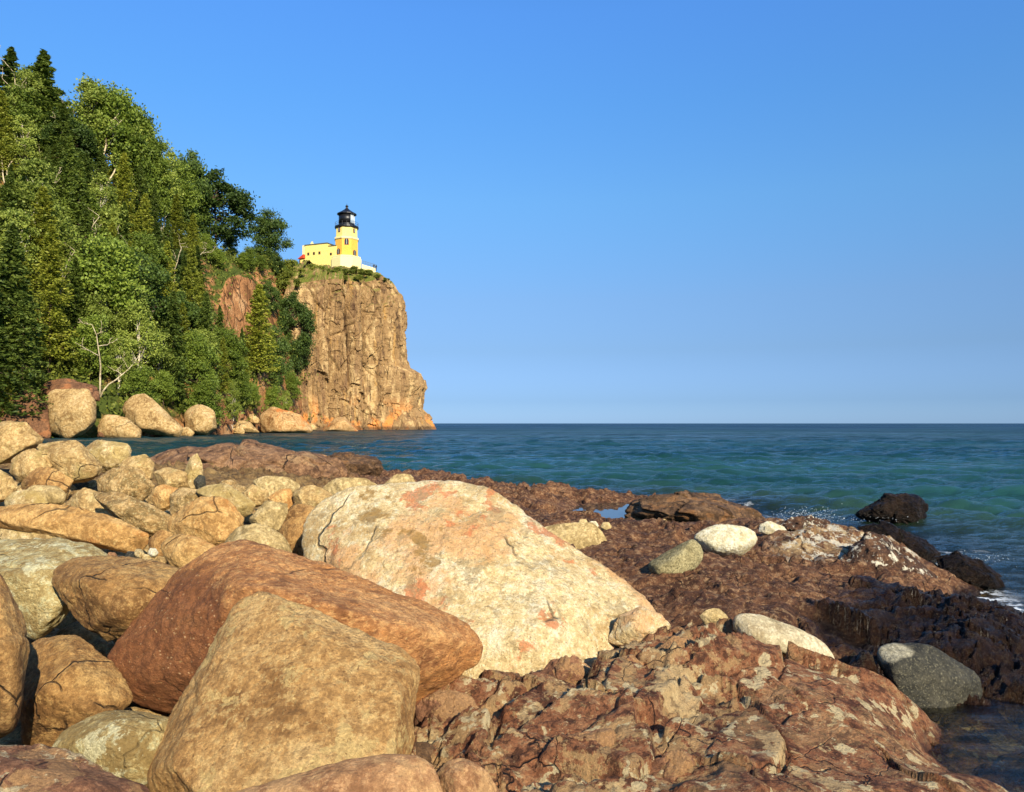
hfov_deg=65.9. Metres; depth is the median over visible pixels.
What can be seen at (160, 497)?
boulder
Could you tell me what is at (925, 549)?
boulder
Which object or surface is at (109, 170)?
cedar tree
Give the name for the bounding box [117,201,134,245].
spruce tree
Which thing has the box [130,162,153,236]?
spruce tree
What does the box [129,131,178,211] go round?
maple tree
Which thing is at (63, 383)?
boulder
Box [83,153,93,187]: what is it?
spruce tree
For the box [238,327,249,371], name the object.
spruce tree
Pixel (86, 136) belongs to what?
pine tree
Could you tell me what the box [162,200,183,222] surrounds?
birch tree
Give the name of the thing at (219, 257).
maple tree
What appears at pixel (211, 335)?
birch tree
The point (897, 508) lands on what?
boulder
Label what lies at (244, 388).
maple tree
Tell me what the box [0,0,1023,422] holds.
sky
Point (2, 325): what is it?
maple tree
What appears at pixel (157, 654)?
boulder
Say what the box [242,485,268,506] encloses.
boulder
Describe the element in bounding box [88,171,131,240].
birch tree
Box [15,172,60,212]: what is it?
maple tree
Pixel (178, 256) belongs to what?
dead tree
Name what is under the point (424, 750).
boulder
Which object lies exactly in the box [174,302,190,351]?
cedar tree
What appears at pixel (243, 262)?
maple tree
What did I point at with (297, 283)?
shrub
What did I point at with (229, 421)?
shore rock
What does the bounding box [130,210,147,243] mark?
cedar tree
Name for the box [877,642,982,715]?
boulder
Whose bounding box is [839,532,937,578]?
boulder
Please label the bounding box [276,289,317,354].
pine tree
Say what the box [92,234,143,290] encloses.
maple tree
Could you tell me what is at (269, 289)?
pine tree
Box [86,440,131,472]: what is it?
boulder
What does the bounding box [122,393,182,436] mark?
boulder
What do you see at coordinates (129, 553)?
cobble
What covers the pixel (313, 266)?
shrub
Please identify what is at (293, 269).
shrub
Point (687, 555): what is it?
boulder
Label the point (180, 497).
boulder
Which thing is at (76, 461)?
boulder
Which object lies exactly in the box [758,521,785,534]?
boulder
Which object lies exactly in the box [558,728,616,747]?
rock block
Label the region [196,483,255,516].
boulder
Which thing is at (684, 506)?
rock outcrop
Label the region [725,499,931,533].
lake bed
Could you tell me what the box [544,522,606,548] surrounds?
boulder
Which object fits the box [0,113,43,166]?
birch tree
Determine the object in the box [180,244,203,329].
cedar tree
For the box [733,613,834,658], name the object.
boulder
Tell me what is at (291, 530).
boulder
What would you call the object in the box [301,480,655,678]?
boulder
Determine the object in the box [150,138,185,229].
birch tree
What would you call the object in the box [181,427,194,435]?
shore rock
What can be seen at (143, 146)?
maple tree
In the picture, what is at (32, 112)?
maple tree
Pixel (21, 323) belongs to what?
spruce tree
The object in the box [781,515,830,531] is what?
boulder
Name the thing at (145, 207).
cedar tree
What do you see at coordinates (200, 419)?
boulder
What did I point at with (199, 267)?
spruce tree
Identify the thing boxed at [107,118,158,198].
birch tree
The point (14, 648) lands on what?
boulder
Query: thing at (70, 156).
spruce tree
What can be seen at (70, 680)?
boulder
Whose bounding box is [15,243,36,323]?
cedar tree
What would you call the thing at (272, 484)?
boulder
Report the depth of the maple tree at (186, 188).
152.80 m
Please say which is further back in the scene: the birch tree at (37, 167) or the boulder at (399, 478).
the birch tree at (37, 167)
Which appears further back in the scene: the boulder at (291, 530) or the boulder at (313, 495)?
the boulder at (313, 495)
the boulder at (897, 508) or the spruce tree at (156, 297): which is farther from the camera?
the spruce tree at (156, 297)
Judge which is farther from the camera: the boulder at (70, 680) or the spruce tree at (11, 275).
the spruce tree at (11, 275)
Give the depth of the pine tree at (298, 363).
172.74 m
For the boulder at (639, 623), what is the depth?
4.39 m
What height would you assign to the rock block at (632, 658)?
0.363 m
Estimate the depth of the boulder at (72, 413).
82.72 m
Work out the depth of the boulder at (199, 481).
8.54 m
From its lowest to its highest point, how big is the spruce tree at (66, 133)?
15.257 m
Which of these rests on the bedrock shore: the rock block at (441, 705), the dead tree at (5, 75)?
the rock block at (441, 705)
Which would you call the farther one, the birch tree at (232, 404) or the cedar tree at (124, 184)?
the cedar tree at (124, 184)
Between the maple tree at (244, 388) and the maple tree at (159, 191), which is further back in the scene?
the maple tree at (159, 191)
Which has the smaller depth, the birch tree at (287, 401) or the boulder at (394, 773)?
the boulder at (394, 773)
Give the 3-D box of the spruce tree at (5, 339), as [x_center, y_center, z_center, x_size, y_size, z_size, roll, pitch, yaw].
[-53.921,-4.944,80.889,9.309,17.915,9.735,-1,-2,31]
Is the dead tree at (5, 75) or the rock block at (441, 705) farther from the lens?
the dead tree at (5, 75)
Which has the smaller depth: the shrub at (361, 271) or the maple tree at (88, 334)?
the maple tree at (88, 334)
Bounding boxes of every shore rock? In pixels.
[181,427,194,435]
[225,419,233,424]
[233,426,244,433]
[249,414,259,423]
[309,423,316,429]
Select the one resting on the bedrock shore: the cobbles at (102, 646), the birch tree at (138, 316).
the cobbles at (102, 646)
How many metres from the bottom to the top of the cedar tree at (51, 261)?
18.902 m
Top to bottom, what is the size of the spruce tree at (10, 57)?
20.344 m
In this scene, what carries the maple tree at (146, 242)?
on the hillside
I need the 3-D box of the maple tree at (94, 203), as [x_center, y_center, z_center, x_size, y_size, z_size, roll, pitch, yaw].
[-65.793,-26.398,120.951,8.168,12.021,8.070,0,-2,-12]
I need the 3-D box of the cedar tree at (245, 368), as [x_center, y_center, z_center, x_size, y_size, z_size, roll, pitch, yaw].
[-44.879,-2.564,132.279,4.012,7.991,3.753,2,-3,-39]
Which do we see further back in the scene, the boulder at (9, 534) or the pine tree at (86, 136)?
the pine tree at (86, 136)
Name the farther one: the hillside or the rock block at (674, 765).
the hillside
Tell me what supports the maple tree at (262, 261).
on the hillside
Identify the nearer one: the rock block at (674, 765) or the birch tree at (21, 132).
the rock block at (674, 765)
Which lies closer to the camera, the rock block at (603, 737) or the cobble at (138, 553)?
the rock block at (603, 737)
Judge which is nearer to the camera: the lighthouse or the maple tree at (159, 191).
the maple tree at (159, 191)
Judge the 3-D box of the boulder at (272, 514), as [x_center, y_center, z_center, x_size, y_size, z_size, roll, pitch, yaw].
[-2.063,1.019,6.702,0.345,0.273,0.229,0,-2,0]
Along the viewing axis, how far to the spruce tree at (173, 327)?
102.97 m
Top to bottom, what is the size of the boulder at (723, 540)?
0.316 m
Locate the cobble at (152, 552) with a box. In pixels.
[147,548,157,557]
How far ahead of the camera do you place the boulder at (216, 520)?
5.90 m
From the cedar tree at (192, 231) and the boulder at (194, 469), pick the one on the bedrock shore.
the boulder at (194, 469)
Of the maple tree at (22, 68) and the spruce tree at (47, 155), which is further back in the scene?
the maple tree at (22, 68)
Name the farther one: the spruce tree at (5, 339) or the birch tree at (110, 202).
the birch tree at (110, 202)
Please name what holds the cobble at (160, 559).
on the cobbles at (102, 646)
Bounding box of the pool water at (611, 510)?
[568,502,642,519]
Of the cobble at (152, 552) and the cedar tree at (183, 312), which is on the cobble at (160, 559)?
the cobble at (152, 552)
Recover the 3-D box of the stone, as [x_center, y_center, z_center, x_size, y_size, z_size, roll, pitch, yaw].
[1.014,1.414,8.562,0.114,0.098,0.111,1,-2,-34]
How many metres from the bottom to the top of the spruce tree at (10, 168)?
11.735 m
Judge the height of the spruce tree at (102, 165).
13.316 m
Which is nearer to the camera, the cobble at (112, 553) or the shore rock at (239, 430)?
the cobble at (112, 553)
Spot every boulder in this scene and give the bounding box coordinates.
[0,387,50,437]
[0,420,43,463]
[0,470,17,502]
[0,503,148,552]
[0,528,100,548]
[0,537,107,639]
[0,574,29,738]
[0,744,148,791]
[4,489,47,505]
[9,448,51,482]
[20,635,132,746]
[21,467,73,492]
[28,485,65,504]
[37,440,101,482]
[38,378,99,401]
[45,388,95,437]
[51,555,178,641]
[52,710,168,784]
[68,487,112,516]
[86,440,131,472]
[93,492,170,537]
[97,414,141,437]
[97,466,154,500]
[107,539,482,713]
[118,454,153,479]
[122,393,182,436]
[145,591,419,791]
[148,530,171,556]
[151,484,177,510]
[153,467,188,488]
[161,534,214,567]
[167,496,243,545]
[170,487,199,515]
[184,404,216,434]
[185,453,203,488]
[194,475,205,488]
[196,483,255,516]
[224,523,291,552]
[233,420,258,432]
[237,754,442,791]
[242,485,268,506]
[249,500,287,531]
[253,476,299,495]
[260,407,312,432]
[267,488,293,509]
[279,516,305,555]
[286,504,314,518]
[292,485,332,506]
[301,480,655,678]
[323,417,357,430]
[323,477,376,494]
[385,474,414,483]
[415,742,434,763]
[437,758,498,791]
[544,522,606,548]
[608,606,670,646]
[648,539,702,574]
[694,524,756,556]
[700,608,727,624]
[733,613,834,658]
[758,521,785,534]
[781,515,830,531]
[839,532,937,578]
[855,493,928,527]
[858,520,940,562]
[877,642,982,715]
[934,550,1004,593]
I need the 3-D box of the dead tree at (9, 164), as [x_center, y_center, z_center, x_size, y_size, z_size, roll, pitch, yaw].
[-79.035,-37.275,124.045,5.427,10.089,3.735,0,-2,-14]
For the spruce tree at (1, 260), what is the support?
on the hillside
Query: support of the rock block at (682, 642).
on the bedrock shore
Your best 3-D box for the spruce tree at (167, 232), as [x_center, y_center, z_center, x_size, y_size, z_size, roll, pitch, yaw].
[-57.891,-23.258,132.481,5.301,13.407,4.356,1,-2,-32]
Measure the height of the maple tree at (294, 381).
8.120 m
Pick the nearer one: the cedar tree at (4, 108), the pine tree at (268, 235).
the cedar tree at (4, 108)
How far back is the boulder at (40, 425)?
82.37 m
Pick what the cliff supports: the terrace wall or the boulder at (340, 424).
the terrace wall
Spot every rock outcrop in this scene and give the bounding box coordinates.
[150,439,347,479]
[328,452,382,475]
[624,490,764,522]
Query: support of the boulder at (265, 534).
on the cobbles at (102, 646)
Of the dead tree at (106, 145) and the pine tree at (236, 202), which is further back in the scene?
the pine tree at (236, 202)
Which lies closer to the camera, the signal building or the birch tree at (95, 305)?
the birch tree at (95, 305)
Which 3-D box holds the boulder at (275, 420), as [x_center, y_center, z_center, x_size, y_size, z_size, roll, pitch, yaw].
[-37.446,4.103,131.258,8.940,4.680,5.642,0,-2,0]
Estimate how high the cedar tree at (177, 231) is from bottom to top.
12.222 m
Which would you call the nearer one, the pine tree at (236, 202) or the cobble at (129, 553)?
the cobble at (129, 553)
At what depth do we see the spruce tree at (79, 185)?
118.74 m
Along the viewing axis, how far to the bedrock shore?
3.88 m
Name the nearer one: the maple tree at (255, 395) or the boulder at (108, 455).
the boulder at (108, 455)
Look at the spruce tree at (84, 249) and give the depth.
101.26 m
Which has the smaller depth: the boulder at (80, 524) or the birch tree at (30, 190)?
the boulder at (80, 524)
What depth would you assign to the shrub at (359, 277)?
190.52 m
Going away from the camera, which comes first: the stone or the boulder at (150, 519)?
the boulder at (150, 519)
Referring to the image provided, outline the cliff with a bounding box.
[283,260,435,429]
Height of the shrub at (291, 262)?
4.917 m
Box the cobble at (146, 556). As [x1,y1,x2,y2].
[142,554,151,559]
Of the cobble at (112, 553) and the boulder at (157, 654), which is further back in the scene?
the cobble at (112, 553)
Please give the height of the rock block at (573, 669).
0.248 m
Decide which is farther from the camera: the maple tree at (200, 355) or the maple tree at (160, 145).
the maple tree at (160, 145)
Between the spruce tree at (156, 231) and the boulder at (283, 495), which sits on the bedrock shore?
the boulder at (283, 495)
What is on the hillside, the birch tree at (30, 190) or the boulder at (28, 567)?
the birch tree at (30, 190)
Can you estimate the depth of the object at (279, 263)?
176.61 m
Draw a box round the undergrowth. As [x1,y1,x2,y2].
[0,157,321,423]
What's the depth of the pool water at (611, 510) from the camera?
13.53 m
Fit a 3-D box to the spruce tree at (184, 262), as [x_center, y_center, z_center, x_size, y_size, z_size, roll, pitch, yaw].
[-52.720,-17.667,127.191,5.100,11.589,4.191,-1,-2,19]
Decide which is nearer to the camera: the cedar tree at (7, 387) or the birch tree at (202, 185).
the cedar tree at (7, 387)
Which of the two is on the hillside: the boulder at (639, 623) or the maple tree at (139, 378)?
the maple tree at (139, 378)
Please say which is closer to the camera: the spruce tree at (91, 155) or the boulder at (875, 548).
the boulder at (875, 548)
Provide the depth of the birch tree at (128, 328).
99.66 m
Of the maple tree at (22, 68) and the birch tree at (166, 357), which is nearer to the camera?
the birch tree at (166, 357)
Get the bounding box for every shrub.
[275,279,290,288]
[276,269,294,280]
[281,259,296,268]
[284,278,303,289]
[288,266,305,272]
[306,263,325,269]
[323,268,336,273]
[342,268,354,274]
[350,266,358,273]
[353,274,362,280]
[356,268,369,275]
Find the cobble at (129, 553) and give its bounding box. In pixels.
[125,551,135,557]
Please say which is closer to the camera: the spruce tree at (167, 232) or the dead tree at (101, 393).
the dead tree at (101, 393)
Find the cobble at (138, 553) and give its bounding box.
[134,549,143,557]
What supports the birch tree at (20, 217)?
on the hillside
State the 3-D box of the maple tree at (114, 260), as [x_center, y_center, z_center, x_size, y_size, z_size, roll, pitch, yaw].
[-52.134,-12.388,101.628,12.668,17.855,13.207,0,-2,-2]
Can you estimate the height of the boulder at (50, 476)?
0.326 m
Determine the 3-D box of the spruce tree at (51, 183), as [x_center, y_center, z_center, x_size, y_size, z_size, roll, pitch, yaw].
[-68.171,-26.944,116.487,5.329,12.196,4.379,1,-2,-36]
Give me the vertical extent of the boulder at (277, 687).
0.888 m
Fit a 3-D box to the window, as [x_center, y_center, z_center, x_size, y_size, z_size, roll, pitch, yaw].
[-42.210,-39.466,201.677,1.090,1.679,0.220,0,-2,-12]
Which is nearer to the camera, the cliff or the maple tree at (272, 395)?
the maple tree at (272, 395)
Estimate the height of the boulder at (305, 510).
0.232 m
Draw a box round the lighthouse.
[331,205,360,268]
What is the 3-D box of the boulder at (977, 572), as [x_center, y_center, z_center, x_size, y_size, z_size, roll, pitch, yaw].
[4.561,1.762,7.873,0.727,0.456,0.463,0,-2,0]
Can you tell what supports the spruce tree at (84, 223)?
on the hillside
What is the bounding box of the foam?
[769,507,1016,566]
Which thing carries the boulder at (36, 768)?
on the cobbles at (102, 646)
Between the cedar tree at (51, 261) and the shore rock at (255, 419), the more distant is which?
the shore rock at (255, 419)
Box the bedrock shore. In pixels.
[0,460,1023,791]
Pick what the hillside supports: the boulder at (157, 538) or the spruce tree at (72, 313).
the spruce tree at (72, 313)
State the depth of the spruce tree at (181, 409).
103.45 m
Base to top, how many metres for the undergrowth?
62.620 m
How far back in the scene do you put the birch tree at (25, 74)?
134.20 m
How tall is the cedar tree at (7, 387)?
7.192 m
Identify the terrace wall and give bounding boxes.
[362,262,375,272]
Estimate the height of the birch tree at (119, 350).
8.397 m
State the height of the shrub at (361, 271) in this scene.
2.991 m
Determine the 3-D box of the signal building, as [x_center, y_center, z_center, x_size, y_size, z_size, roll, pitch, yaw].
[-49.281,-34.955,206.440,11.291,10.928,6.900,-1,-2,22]
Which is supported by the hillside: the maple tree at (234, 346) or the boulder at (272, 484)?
the maple tree at (234, 346)
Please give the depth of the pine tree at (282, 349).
150.16 m
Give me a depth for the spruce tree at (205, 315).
114.62 m
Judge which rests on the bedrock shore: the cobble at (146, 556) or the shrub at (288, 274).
the cobble at (146, 556)
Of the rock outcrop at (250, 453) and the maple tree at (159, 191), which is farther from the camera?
the maple tree at (159, 191)
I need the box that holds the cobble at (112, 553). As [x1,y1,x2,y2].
[108,552,116,555]
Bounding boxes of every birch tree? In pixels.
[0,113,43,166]
[0,204,42,277]
[4,64,54,136]
[4,156,69,215]
[4,177,79,281]
[39,211,85,291]
[63,72,120,168]
[73,291,129,344]
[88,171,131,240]
[97,188,129,238]
[105,333,135,394]
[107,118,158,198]
[108,281,159,364]
[113,299,167,388]
[142,330,181,393]
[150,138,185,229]
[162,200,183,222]
[166,148,216,235]
[191,327,222,381]
[223,381,244,429]
[282,389,293,410]
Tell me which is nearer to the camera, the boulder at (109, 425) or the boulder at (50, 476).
the boulder at (50, 476)
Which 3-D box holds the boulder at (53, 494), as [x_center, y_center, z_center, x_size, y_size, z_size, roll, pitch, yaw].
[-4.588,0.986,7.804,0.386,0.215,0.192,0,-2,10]
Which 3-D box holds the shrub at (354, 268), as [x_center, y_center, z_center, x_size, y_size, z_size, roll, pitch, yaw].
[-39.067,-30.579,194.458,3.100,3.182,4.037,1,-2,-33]
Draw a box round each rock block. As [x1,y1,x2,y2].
[414,690,478,726]
[539,655,589,684]
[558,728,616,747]
[604,654,643,664]
[649,749,695,780]
[658,636,694,651]
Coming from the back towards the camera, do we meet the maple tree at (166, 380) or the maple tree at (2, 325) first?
the maple tree at (166, 380)
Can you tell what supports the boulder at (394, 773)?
on the cobbles at (102, 646)
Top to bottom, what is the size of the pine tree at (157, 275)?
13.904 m
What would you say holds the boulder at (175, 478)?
on the bedrock shore
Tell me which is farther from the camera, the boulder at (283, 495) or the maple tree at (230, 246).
the maple tree at (230, 246)
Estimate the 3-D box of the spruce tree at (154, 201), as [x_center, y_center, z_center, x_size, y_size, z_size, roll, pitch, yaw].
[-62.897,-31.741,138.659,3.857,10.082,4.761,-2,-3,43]
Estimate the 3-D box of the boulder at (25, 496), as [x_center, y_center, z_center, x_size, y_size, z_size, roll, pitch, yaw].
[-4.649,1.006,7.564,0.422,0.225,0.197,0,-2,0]
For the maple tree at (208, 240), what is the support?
on the hillside
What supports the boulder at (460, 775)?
on the bedrock shore
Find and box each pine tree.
[36,105,101,170]
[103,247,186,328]
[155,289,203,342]
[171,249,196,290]
[184,165,261,245]
[246,206,294,260]
[261,324,294,387]
[262,280,282,315]
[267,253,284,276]
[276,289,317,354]
[286,332,312,376]
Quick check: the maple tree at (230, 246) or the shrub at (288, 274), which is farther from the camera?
the shrub at (288, 274)
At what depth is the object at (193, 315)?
115.14 m
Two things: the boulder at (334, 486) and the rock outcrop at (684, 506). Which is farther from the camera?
the rock outcrop at (684, 506)
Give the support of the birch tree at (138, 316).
on the hillside
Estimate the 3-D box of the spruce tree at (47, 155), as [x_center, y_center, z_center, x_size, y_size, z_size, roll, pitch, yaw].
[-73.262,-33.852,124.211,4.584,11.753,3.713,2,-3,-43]
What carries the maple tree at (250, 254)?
on the hillside
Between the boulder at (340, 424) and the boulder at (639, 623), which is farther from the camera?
the boulder at (340, 424)
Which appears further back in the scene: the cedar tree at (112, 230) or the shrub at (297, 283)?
the shrub at (297, 283)
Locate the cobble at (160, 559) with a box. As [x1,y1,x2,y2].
[155,556,165,562]
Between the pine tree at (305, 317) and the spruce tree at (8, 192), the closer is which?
the spruce tree at (8, 192)
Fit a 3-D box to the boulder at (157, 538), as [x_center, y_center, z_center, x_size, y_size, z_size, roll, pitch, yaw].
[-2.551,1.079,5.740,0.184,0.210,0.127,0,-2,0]
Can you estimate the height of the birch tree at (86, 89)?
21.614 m
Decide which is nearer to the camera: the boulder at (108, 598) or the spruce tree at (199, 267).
the boulder at (108, 598)
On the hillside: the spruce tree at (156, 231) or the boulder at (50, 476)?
the spruce tree at (156, 231)
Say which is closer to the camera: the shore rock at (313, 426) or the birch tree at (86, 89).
the birch tree at (86, 89)
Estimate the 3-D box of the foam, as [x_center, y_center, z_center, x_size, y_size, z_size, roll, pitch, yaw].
[4.286,1.589,9.320,2.324,0.464,2.476,0,-2,0]
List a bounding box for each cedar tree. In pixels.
[0,90,23,179]
[0,359,16,415]
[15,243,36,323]
[24,185,70,290]
[28,224,80,372]
[94,146,111,177]
[106,221,118,238]
[109,152,137,231]
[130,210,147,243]
[138,193,153,234]
[160,241,181,297]
[163,193,189,253]
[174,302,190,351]
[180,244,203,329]
[184,213,204,253]
[196,271,208,300]
[216,337,232,395]
[237,283,282,384]
[242,357,251,397]
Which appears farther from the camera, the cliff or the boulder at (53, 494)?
the cliff
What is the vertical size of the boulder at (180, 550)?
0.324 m
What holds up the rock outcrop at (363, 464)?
on the bedrock shore
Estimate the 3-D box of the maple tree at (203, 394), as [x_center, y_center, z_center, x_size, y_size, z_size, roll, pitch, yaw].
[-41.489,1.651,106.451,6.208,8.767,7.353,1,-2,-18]
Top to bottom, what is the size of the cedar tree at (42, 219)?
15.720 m
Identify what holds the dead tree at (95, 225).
on the hillside
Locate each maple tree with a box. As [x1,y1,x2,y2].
[0,317,20,361]
[3,63,67,107]
[3,80,54,149]
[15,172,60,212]
[59,186,112,237]
[61,228,160,336]
[65,310,118,381]
[72,80,160,187]
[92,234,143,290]
[97,97,164,196]
[115,364,163,404]
[127,153,177,219]
[127,230,172,288]
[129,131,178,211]
[150,371,178,408]
[162,157,207,237]
[177,329,223,401]
[183,377,227,425]
[195,232,218,263]
[209,248,228,269]
[212,327,251,381]
[221,238,239,257]
[227,366,256,406]
[235,252,249,269]
[239,246,257,272]
[244,383,263,408]
[253,255,268,273]
[264,383,286,409]
[284,371,302,403]
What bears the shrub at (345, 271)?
on the cliff
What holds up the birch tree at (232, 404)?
on the hillside
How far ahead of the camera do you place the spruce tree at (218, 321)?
128.35 m
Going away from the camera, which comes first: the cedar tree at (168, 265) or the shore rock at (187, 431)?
the shore rock at (187, 431)
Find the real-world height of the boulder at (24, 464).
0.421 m
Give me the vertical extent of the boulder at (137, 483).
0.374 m
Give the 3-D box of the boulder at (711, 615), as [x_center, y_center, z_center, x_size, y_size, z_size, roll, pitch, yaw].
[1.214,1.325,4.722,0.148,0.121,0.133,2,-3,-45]
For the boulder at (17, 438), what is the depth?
10.82 m
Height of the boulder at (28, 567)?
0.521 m
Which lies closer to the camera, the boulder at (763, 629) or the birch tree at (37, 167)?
the boulder at (763, 629)
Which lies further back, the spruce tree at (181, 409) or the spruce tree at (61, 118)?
the spruce tree at (61, 118)
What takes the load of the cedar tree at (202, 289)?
on the hillside
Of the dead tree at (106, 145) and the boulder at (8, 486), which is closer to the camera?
the boulder at (8, 486)
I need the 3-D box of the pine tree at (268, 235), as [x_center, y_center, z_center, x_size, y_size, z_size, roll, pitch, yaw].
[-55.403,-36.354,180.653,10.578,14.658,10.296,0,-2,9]
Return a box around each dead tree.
[0,45,26,88]
[0,132,28,181]
[75,320,140,396]
[92,212,98,236]
[103,107,122,182]
[173,240,188,286]
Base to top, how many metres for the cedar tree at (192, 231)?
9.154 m
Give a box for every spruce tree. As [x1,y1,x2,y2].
[0,46,21,144]
[0,171,36,274]
[0,207,6,267]
[0,221,49,386]
[0,279,41,416]
[0,291,53,416]
[2,164,18,210]
[13,48,90,158]
[38,103,84,183]
[42,145,55,184]
[46,173,57,217]
[52,122,76,197]
[53,135,78,214]
[53,257,88,350]
[65,157,95,255]
[65,206,94,278]
[76,117,108,175]
[76,245,97,329]
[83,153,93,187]
[92,145,111,213]
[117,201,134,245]
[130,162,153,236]
[147,187,163,236]
[147,255,168,330]
[151,222,174,283]
[154,291,192,407]
[162,218,173,290]
[175,250,194,303]
[175,378,188,414]
[184,206,199,243]
[193,291,227,387]
[195,245,214,295]
[214,305,224,338]
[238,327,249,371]
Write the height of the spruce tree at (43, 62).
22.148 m
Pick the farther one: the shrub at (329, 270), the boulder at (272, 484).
the shrub at (329, 270)
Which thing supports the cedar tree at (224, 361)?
on the hillside
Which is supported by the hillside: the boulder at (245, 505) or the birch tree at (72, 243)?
the birch tree at (72, 243)
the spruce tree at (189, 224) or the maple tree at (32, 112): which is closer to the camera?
the maple tree at (32, 112)
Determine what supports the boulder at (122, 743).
on the cobbles at (102, 646)
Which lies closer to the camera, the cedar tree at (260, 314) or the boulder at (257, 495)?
the boulder at (257, 495)
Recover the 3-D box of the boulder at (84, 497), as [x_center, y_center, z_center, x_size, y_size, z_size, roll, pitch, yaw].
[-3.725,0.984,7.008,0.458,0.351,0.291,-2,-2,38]
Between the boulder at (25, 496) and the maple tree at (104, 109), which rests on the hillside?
the maple tree at (104, 109)
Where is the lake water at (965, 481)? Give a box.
[37,423,1023,791]
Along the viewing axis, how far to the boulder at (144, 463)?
9.35 m
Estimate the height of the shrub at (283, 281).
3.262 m
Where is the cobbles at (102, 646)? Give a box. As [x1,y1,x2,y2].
[0,479,259,744]
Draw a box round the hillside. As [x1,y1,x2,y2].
[0,161,303,437]
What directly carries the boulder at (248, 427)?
on the hillside
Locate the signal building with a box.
[298,242,336,266]

